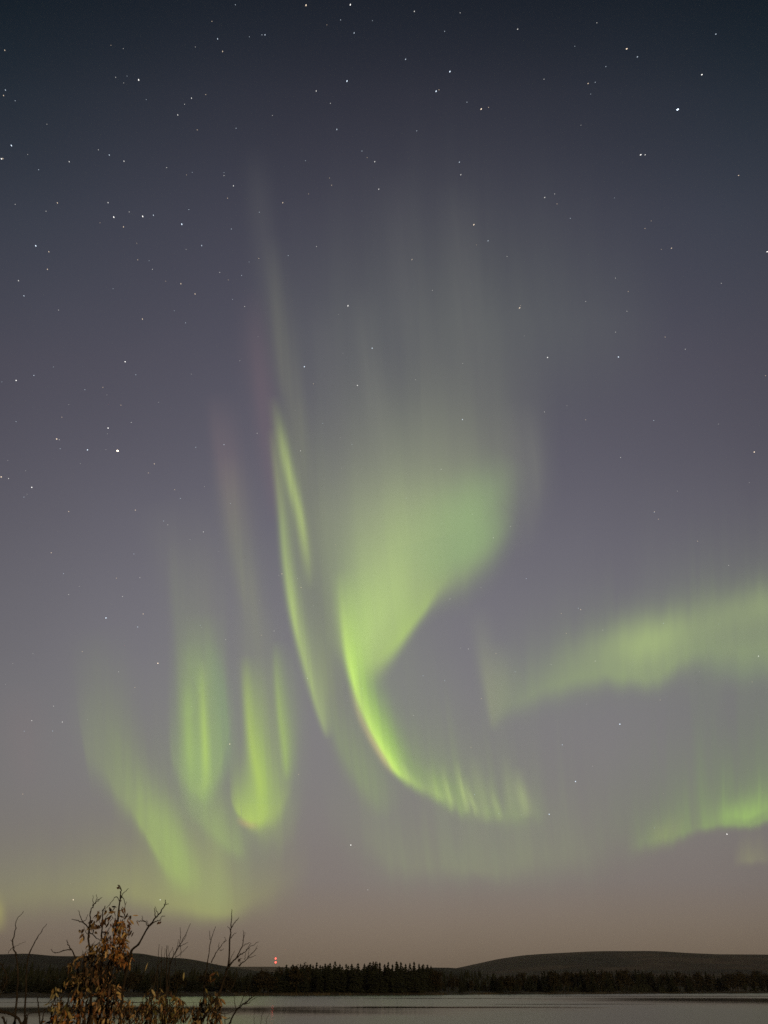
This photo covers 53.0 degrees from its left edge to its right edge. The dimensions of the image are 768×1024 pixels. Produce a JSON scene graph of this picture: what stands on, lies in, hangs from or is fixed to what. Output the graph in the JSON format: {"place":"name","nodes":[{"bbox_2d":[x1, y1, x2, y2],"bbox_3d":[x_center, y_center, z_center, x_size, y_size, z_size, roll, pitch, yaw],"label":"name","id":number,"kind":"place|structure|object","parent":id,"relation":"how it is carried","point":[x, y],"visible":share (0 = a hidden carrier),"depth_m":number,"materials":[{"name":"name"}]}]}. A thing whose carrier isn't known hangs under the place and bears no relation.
{"place":"outdoors","nodes":[
{"label":"outdoors","id":0,"kind":"place"},
{"bbox_2d":[0,953,274,989],"bbox_3d":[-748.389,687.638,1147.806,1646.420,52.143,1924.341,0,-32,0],"label":"hill","id":1,"kind":"structure","parent":0,"point":[59,962],"depth_m":938.29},
{"bbox_2d":[0,961,272,990],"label":"forest","id":2,"kind":"object","parent":1,"relation":"on","point":[36,974],"visible":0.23,"depth_m":666.49,"materials":[{"name":"plant"}]},
{"bbox_2d":[234,967,383,973],"bbox_3d":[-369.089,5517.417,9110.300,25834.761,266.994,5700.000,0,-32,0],"label":"hill","id":3,"kind":"structure","parent":0,"point":[270,969],"depth_m":8789.95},
{"bbox_2d":[0,993,767,1023],"bbox_3d":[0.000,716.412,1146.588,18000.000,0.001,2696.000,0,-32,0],"label":"water","id":4,"kind":"structure","parent":0,"point":[731,1008],"depth_m":112.27,"materials":[{"name":"black liquid"}]},
{"bbox_2d":[0,989,767,997],"bbox_3d":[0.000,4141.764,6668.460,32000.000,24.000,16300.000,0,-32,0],"label":"ground","id":5,"kind":"structure","parent":0,"point":[131,993],"depth_m":455.33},
{"bbox_2d":[0,911,55,1023],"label":"bare shrub","id":6,"kind":"object","parent":5,"relation":"on","point":[15,1016],"visible":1,"depth_m":4.56,"materials":[{"name":"brown plant"}]},
{"bbox_2d":[47,975,60,993],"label":"spruce tree","id":7,"kind":"object","parent":5,"relation":"on","point":[51,985],"visible":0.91,"depth_m":334.87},
{"bbox_2d":[59,973,67,990],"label":"spruce tree","id":8,"kind":"object","parent":5,"relation":"on","point":[62,982],"visible":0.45,"depth_m":365.98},
{"bbox_2d":[43,885,190,1023],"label":"willow shrub","id":9,"kind":"object","parent":5,"relation":"on","point":[117,956],"visible":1,"depth_m":5.01,"materials":[{"name":"brown plant"}]},
{"bbox_2d":[115,972,122,991],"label":"spruce tree","id":10,"kind":"object","parent":5,"relation":"on","point":[119,977],"visible":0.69,"depth_m":371.38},
{"bbox_2d":[132,974,142,991],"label":"spruce tree","id":11,"kind":"object","parent":5,"relation":"on","point":[138,987],"visible":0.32,"depth_m":394.17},
{"bbox_2d":[136,972,151,992],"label":"spruce tree","id":12,"kind":"object","parent":5,"relation":"on","point":[145,982],"visible":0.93,"depth_m":373.71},
{"bbox_2d":[154,974,172,992],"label":"spruce tree","id":13,"kind":"object","parent":5,"relation":"on","point":[163,986],"visible":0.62,"depth_m":388.21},
{"bbox_2d":[148,923,190,1023],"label":"twiggy shrub","id":14,"kind":"object","parent":5,"relation":"on","point":[183,1010],"visible":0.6,"depth_m":5.50,"materials":[{"name":"brown plant"}]},
{"bbox_2d":[168,975,181,992],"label":"spruce tree","id":15,"kind":"object","parent":5,"relation":"on","point":[174,990],"visible":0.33,"depth_m":394.72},
{"bbox_2d":[168,972,186,992],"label":"birch tree","id":16,"kind":"object","parent":5,"relation":"on","point":[179,980],"visible":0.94,"depth_m":391.68,"materials":[{"name":"green plant"}]},
{"bbox_2d":[205,975,214,990],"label":"spruce tree","id":17,"kind":"object","parent":5,"relation":"on","point":[208,987],"visible":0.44,"depth_m":444.00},
{"bbox_2d":[184,912,266,1023],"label":"forked shrub","id":18,"kind":"object","parent":5,"relation":"on","point":[215,1002],"visible":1,"depth_m":4.96,"materials":[{"name":"brown plant"}]},
{"bbox_2d":[251,971,269,992],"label":"birch tree","id":19,"kind":"object","parent":5,"relation":"on","point":[258,979],"visible":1,"depth_m":445.28,"materials":[{"name":"green plant"}]},
{"bbox_2d":[262,970,273,991],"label":"birch tree","id":20,"kind":"object","parent":5,"relation":"on","point":[266,973],"visible":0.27,"depth_m":469.76,"materials":[{"name":"green plant"}]},
{"bbox_2d":[263,973,277,992],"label":"birch tree","id":21,"kind":"object","parent":5,"relation":"on","point":[271,980],"visible":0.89,"depth_m":450.57,"materials":[{"name":"green plant"}]},
{"bbox_2d":[269,971,280,992],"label":"spruce tree","id":22,"kind":"object","parent":5,"relation":"on","point":[277,988],"visible":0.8,"depth_m":457.85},
{"bbox_2d":[278,970,291,991],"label":"spruce tree","id":23,"kind":"object","parent":5,"relation":"on","point":[285,985],"visible":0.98,"depth_m":461.29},
{"bbox_2d":[287,965,302,991],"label":"spruce tree","id":24,"kind":"object","parent":5,"relation":"on","point":[298,986],"visible":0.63,"depth_m":461.46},
{"bbox_2d":[288,966,305,991],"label":"birch tree","id":25,"kind":"object","parent":5,"relation":"on","point":[293,975],"visible":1,"depth_m":461.62,"materials":[{"name":"green plant"}]},
{"bbox_2d":[293,972,303,991],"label":"spruce tree","id":26,"kind":"object","parent":5,"relation":"on","point":[298,984],"visible":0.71,"depth_m":461.49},
{"bbox_2d":[300,968,309,992],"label":"spruce tree","id":27,"kind":"object","parent":5,"relation":"on","point":[304,983],"visible":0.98,"depth_m":461.45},
{"bbox_2d":[301,962,310,982],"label":"spruce tree","id":28,"kind":"object","parent":5,"relation":"on","point":[308,971],"visible":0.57,"depth_m":476.62,"materials":[{"name":"green plant"}]},
{"bbox_2d":[303,964,314,991],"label":"spruce tree","id":29,"kind":"object","parent":5,"relation":"on","point":[311,985],"visible":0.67,"depth_m":479.04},
{"bbox_2d":[310,963,319,990],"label":"spruce tree","id":30,"kind":"object","parent":5,"relation":"on","point":[316,970],"visible":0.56,"depth_m":487.11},
{"bbox_2d":[313,965,325,992],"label":"spruce tree","id":31,"kind":"object","parent":5,"relation":"on","point":[319,983],"visible":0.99,"depth_m":471.43,"materials":[{"name":"plant"}]},
{"bbox_2d":[318,967,332,991],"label":"spruce tree","id":32,"kind":"object","parent":5,"relation":"on","point":[325,980],"visible":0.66,"depth_m":477.45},
{"bbox_2d":[325,969,333,992],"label":"spruce tree","id":33,"kind":"object","parent":5,"relation":"on","point":[329,985],"visible":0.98,"depth_m":468.62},
{"bbox_2d":[331,962,341,991],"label":"spruce tree","id":34,"kind":"object","parent":5,"relation":"on","point":[335,977],"visible":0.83,"depth_m":479.33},
{"bbox_2d":[333,964,347,991],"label":"spruce tree","id":35,"kind":"object","parent":5,"relation":"on","point":[340,970],"visible":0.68,"depth_m":485.15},
{"bbox_2d":[341,965,348,987],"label":"spruce tree","id":36,"kind":"object","parent":5,"relation":"on","point":[346,973],"visible":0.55,"depth_m":490.54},
{"bbox_2d":[345,964,358,992],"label":"spruce tree","id":37,"kind":"object","parent":5,"relation":"on","point":[350,973],"visible":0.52,"depth_m":486.06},
{"bbox_2d":[347,968,360,992],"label":"spruce tree","id":38,"kind":"object","parent":5,"relation":"on","point":[352,986],"visible":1,"depth_m":476.51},
{"bbox_2d":[349,963,365,992],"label":"spruce tree","id":39,"kind":"object","parent":5,"relation":"on","point":[358,972],"visible":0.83,"depth_m":481.74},
{"bbox_2d":[360,963,370,992],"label":"spruce tree","id":40,"kind":"object","parent":5,"relation":"on","point":[364,985],"visible":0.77,"depth_m":491.83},
{"bbox_2d":[366,962,371,991],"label":"spruce tree","id":41,"kind":"object","parent":5,"relation":"on","point":[369,969],"visible":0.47,"depth_m":508.82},
{"bbox_2d":[366,966,379,992],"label":"spruce tree","id":42,"kind":"object","parent":5,"relation":"on","point":[372,981],"visible":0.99,"depth_m":484.29,"materials":[{"name":"plant"}]},
{"bbox_2d":[366,962,380,978],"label":"birch tree","id":43,"kind":"object","parent":5,"relation":"on","point":[373,963],"visible":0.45,"depth_m":511.18,"materials":[{"name":"green plant"}]},
{"bbox_2d":[371,970,388,992],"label":"spruce tree","id":44,"kind":"object","parent":5,"relation":"on","point":[380,985],"visible":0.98,"depth_m":485.43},
{"bbox_2d":[383,962,394,991],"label":"spruce tree","id":45,"kind":"object","parent":5,"relation":"on","point":[387,977],"visible":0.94,"depth_m":498.08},
{"bbox_2d":[388,964,397,992],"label":"spruce tree","id":46,"kind":"object","parent":5,"relation":"on","point":[392,981],"visible":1,"depth_m":496.63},
{"bbox_2d":[393,962,404,992],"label":"spruce tree","id":47,"kind":"object","parent":5,"relation":"on","point":[397,977],"visible":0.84,"depth_m":502.78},
{"bbox_2d":[398,962,406,992],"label":"spruce tree","id":48,"kind":"object","parent":5,"relation":"on","point":[401,974],"visible":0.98,"depth_m":505.48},
{"bbox_2d":[399,964,416,992],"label":"spruce tree","id":49,"kind":"object","parent":5,"relation":"on","point":[407,982],"visible":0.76,"depth_m":513.24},
{"bbox_2d":[405,963,412,991],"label":"spruce tree","id":50,"kind":"object","parent":5,"relation":"on","point":[410,973],"visible":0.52,"depth_m":526.20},
{"bbox_2d":[407,967,422,992],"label":"spruce tree","id":51,"kind":"object","parent":5,"relation":"on","point":[415,984],"visible":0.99,"depth_m":513.74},
{"bbox_2d":[416,964,428,992],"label":"spruce tree","id":52,"kind":"object","parent":5,"relation":"on","point":[419,974],"visible":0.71,"depth_m":525.75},
{"bbox_2d":[421,964,428,990],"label":"spruce tree","id":53,"kind":"object","parent":5,"relation":"on","point":[423,970],"visible":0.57,"depth_m":547.95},
{"bbox_2d":[425,965,434,991],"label":"spruce tree","id":54,"kind":"object","parent":5,"relation":"on","point":[427,974],"visible":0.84,"depth_m":548.50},
{"bbox_2d":[429,970,435,991],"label":"spruce tree","id":55,"kind":"object","parent":5,"relation":"on","point":[432,987],"visible":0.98,"depth_m":546.33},
{"bbox_2d":[429,970,441,990],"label":"birch tree","id":56,"kind":"object","parent":5,"relation":"on","point":[434,978],"visible":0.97,"depth_m":548.91,"materials":[{"name":"green plant"}]},
{"bbox_2d":[437,970,444,992],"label":"birch tree","id":57,"kind":"object","parent":5,"relation":"on","point":[440,979],"visible":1,"depth_m":547.26,"materials":[{"name":"green plant"}]},
{"bbox_2d":[442,971,446,990],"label":"spruce tree","id":58,"kind":"object","parent":5,"relation":"on","point":[445,985],"visible":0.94,"depth_m":583.88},
{"bbox_2d":[464,977,469,990],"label":"spruce tree","id":59,"kind":"object","parent":5,"relation":"on","point":[466,986],"visible":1,"depth_m":602.21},
{"bbox_2d":[236,992,744,995],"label":"reeds","id":60,"kind":"object","parent":5,"relation":"on","point":[490,993],"visible":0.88,"depth_m":489.20,"materials":[{"name":"plant"}]},
{"bbox_2d":[487,977,495,991],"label":"spruce tree","id":61,"kind":"object","parent":5,"relation":"on","point":[492,979],"visible":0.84,"depth_m":627.08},
{"bbox_2d":[503,974,516,989],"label":"birch tree","id":62,"kind":"object","parent":5,"relation":"on","point":[508,980],"visible":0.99,"depth_m":612.56,"materials":[{"name":"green plant"}]},
{"bbox_2d":[507,974,520,992],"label":"spruce tree","id":63,"kind":"object","parent":5,"relation":"on","point":[514,989],"visible":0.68,"depth_m":617.50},
{"bbox_2d":[515,971,523,990],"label":"birch tree","id":64,"kind":"object","parent":5,"relation":"on","point":[518,980],"visible":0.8,"depth_m":674.84,"materials":[{"name":"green plant"}]},
{"bbox_2d":[523,976,534,991],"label":"spruce tree","id":65,"kind":"object","parent":5,"relation":"on","point":[529,987],"visible":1,"depth_m":649.39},
{"bbox_2d":[531,974,537,985],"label":"birch tree","id":66,"kind":"object","parent":5,"relation":"on","point":[533,976],"visible":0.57,"depth_m":711.84,"materials":[{"name":"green plant"}]},
{"bbox_2d":[535,975,543,991],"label":"spruce tree","id":67,"kind":"object","parent":5,"relation":"on","point":[539,986],"visible":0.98,"depth_m":666.62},
{"bbox_2d":[542,971,547,988],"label":"spruce tree","id":68,"kind":"object","parent":5,"relation":"on","point":[544,978],"visible":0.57,"depth_m":681.39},
{"bbox_2d":[542,972,556,992],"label":"spruce tree","id":69,"kind":"object","parent":5,"relation":"on","point":[548,988],"visible":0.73,"depth_m":654.95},
{"bbox_2d":[554,973,565,991],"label":"spruce tree","id":70,"kind":"object","parent":5,"relation":"on","point":[559,988],"visible":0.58,"depth_m":702.31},
{"bbox_2d":[557,973,568,991],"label":"birch tree","id":71,"kind":"object","parent":5,"relation":"on","point":[564,979],"visible":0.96,"depth_m":667.75,"materials":[{"name":"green plant"}]},
{"bbox_2d":[562,970,573,990],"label":"birch tree","id":72,"kind":"object","parent":5,"relation":"on","point":[567,974],"visible":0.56,"depth_m":707.11,"materials":[{"name":"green plant"}]},
{"bbox_2d":[568,972,575,985],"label":"birch tree","id":73,"kind":"object","parent":5,"relation":"on","point":[572,977],"visible":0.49,"depth_m":727.49,"materials":[{"name":"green plant"}]},
{"bbox_2d":[569,972,578,990],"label":"spruce tree","id":74,"kind":"object","parent":5,"relation":"on","point":[573,985],"visible":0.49,"depth_m":732.60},
{"bbox_2d":[576,970,590,991],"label":"spruce tree","id":75,"kind":"object","parent":5,"relation":"on","point":[582,986],"visible":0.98,"depth_m":712.89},
{"bbox_2d":[587,971,597,992],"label":"spruce tree","id":76,"kind":"object","parent":5,"relation":"on","point":[592,985],"visible":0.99,"depth_m":701.53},
{"bbox_2d":[588,970,599,987],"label":"birch tree","id":77,"kind":"object","parent":5,"relation":"on","point":[596,978],"visible":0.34,"depth_m":729.40,"materials":[{"name":"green plant"}]},
{"bbox_2d":[595,971,605,991],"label":"birch tree","id":78,"kind":"object","parent":5,"relation":"on","point":[601,977],"visible":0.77,"depth_m":734.17,"materials":[{"name":"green plant"}]},
{"bbox_2d":[599,969,606,991],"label":"spruce tree","id":79,"kind":"object","parent":5,"relation":"on","point":[604,985],"visible":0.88,"depth_m":737.84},
{"bbox_2d":[605,971,615,991],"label":"spruce tree","id":80,"kind":"object","parent":5,"relation":"on","point":[608,984],"visible":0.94,"depth_m":739.38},
{"bbox_2d":[610,971,617,989],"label":"spruce tree","id":81,"kind":"object","parent":5,"relation":"on","point":[613,983],"visible":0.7,"depth_m":788.30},
{"bbox_2d":[613,970,628,991],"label":"birch tree","id":82,"kind":"object","parent":5,"relation":"on","point":[619,976],"visible":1,"depth_m":746.43,"materials":[{"name":"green plant"}]},
{"bbox_2d":[630,972,641,983],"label":"birch tree","id":83,"kind":"object","parent":5,"relation":"on","point":[633,977],"visible":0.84,"depth_m":804.41,"materials":[{"name":"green plant"}]},
{"bbox_2d":[633,969,639,990],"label":"spruce tree","id":84,"kind":"object","parent":5,"relation":"on","point":[637,982],"visible":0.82,"depth_m":799.38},
{"bbox_2d":[640,971,651,991],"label":"spruce tree","id":85,"kind":"object","parent":5,"relation":"on","point":[643,981],"visible":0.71,"depth_m":804.65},
{"bbox_2d":[649,972,658,990],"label":"spruce tree","id":86,"kind":"object","parent":5,"relation":"on","point":[652,981],"visible":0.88,"depth_m":820.73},
{"bbox_2d":[659,975,666,990],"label":"spruce tree","id":87,"kind":"object","parent":5,"relation":"on","point":[661,982],"visible":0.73,"depth_m":831.08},
{"bbox_2d":[664,971,671,991],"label":"spruce tree","id":88,"kind":"object","parent":5,"relation":"on","point":[665,982],"visible":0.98,"depth_m":803.59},
{"bbox_2d":[668,974,678,992],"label":"spruce tree","id":89,"kind":"object","parent":5,"relation":"on","point":[672,985],"visible":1,"depth_m":797.90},
{"bbox_2d":[673,970,681,992],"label":"birch tree","id":90,"kind":"object","parent":5,"relation":"on","point":[676,979],"visible":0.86,"depth_m":810.67,"materials":[{"name":"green plant"}]},
{"bbox_2d":[684,976,695,992],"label":"spruce tree","id":91,"kind":"object","parent":5,"relation":"on","point":[688,988],"visible":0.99,"depth_m":816.74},
{"bbox_2d":[693,970,706,991],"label":"birch tree","id":92,"kind":"object","parent":5,"relation":"on","point":[698,979],"visible":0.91,"depth_m":856.74,"materials":[{"name":"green plant"}]},
{"bbox_2d":[703,975,717,991],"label":"birch tree","id":93,"kind":"object","parent":5,"relation":"on","point":[708,979],"visible":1,"depth_m":853.09,"materials":[{"name":"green plant"}]},
{"bbox_2d":[714,976,723,991],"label":"spruce tree","id":94,"kind":"object","parent":5,"relation":"on","point":[719,985],"visible":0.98,"depth_m":880.04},
{"bbox_2d":[720,972,734,990],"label":"birch tree","id":95,"kind":"object","parent":5,"relation":"on","point":[726,977],"visible":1,"depth_m":869.47,"materials":[{"name":"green plant"}]},
{"bbox_2d":[735,970,746,991],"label":"birch tree","id":96,"kind":"object","parent":5,"relation":"on","point":[741,980],"visible":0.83,"depth_m":903.94,"materials":[{"name":"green plant"}]},
{"bbox_2d":[749,974,758,989],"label":"birch tree","id":97,"kind":"object","parent":5,"relation":"on","point":[752,980],"visible":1,"depth_m":901.57,"materials":[{"name":"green plant"}]},
{"bbox_2d":[749,975,759,991],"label":"spruce tree","id":98,"kind":"object","parent":5,"relation":"on","point":[752,988],"visible":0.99,"depth_m":900.93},
{"bbox_2d":[751,969,762,990],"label":"birch tree","id":99,"kind":"object","parent":5,"relation":"on","point":[754,972],"visible":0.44,"depth_m":985.61,"materials":[{"name":"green plant"}]},
{"bbox_2d":[756,971,766,990],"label":"spruce tree","id":100,"kind":"object","parent":5,"relation":"on","point":[758,979],"visible":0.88,"depth_m":972.46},
{"bbox_2d":[760,973,767,989],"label":"birch tree","id":101,"kind":"object","parent":5,"relation":"on","point":[765,980],"visible":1,"depth_m":970.31,"materials":[{"name":"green plant"}]},
{"bbox_2d":[0,0,767,970],"label":"sky","id":102,"kind":"structure","parent":0,"point":[353,860],"materials":[{"name":"grey"}]},
{"bbox_2d":[108,810,235,916],"bbox_3d":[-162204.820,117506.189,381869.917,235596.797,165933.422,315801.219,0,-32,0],"label":"aurora band","id":103,"kind":"object","parent":102,"relation":"in","point":[195,887],"visible":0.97,"depth_m":477529.16,"materials":[{"name":"green"}]},
{"bbox_2d":[187,715,212,789],"bbox_3d":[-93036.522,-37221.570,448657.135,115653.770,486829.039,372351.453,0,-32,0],"label":"aurora column","id":104,"kind":"structure","parent":102,"relation":"in","point":[203,762],"depth_m":387817.44,"materials":[{"name":"green"}]},
{"bbox_2d":[237,710,286,825],"bbox_3d":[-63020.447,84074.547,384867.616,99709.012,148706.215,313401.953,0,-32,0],"label":"aurora column","id":105,"kind":"structure","parent":102,"relation":"in","point":[253,811],"depth_m":442500.44,"materials":[{"name":"green"}]},
{"bbox_2d":[286,462,313,690],"bbox_3d":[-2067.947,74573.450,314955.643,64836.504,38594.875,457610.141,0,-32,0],"label":"aurora ribbon","id":106,"kind":"object","parent":102,"relation":"in","point":[293,607],"visible":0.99,"depth_m":233698.56,"materials":[{"name":"green"}]},
{"bbox_2d":[361,467,429,524],"bbox_3d":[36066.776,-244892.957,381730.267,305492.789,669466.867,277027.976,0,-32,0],"label":"aurora veil","id":107,"kind":"object","parent":102,"relation":"in","point":[388,501],"visible":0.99,"depth_m":377459.34,"materials":[{"name":"green"}]},
{"bbox_2d":[345,510,471,809],"bbox_3d":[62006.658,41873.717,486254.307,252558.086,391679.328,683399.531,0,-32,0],"label":"aurora arc","id":108,"kind":"object","parent":102,"relation":"in","point":[374,610],"visible":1,"depth_m":223989.88,"materials":[{"name":"green"}]},
{"bbox_2d":[488,632,661,710],"bbox_3d":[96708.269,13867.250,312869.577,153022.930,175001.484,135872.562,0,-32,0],"label":"aurora bow","id":109,"kind":"object","parent":102,"relation":"in","point":[646,640],"visible":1,"depth_m":255012.81,"materials":[{"name":"green"}]},
{"bbox_2d":[723,798,767,824],"bbox_3d":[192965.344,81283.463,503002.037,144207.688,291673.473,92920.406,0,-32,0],"label":"aurora bow","id":110,"kind":"object","parent":102,"relation":"in","point":[753,815],"visible":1,"depth_m":447442.31,"materials":[{"name":"green"}]},
{"bbox_2d":[412,968,688,993],"bbox_3d":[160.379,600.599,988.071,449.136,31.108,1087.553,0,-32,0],"label":"hill","id":111,"kind":"structure","parent":0,"point":[456,971],"depth_m":834.66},
{"bbox_2d":[440,970,680,992],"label":"forest","id":112,"kind":"object","parent":111,"relation":"on","point":[644,988],"visible":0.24,"depth_m":755.21,"materials":[{"name":"plant"}]},
{"bbox_2d":[459,951,767,989],"bbox_3d":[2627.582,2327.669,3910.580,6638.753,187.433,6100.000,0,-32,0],"label":"hill","id":113,"kind":"structure","parent":0,"point":[657,963],"depth_m":2884.06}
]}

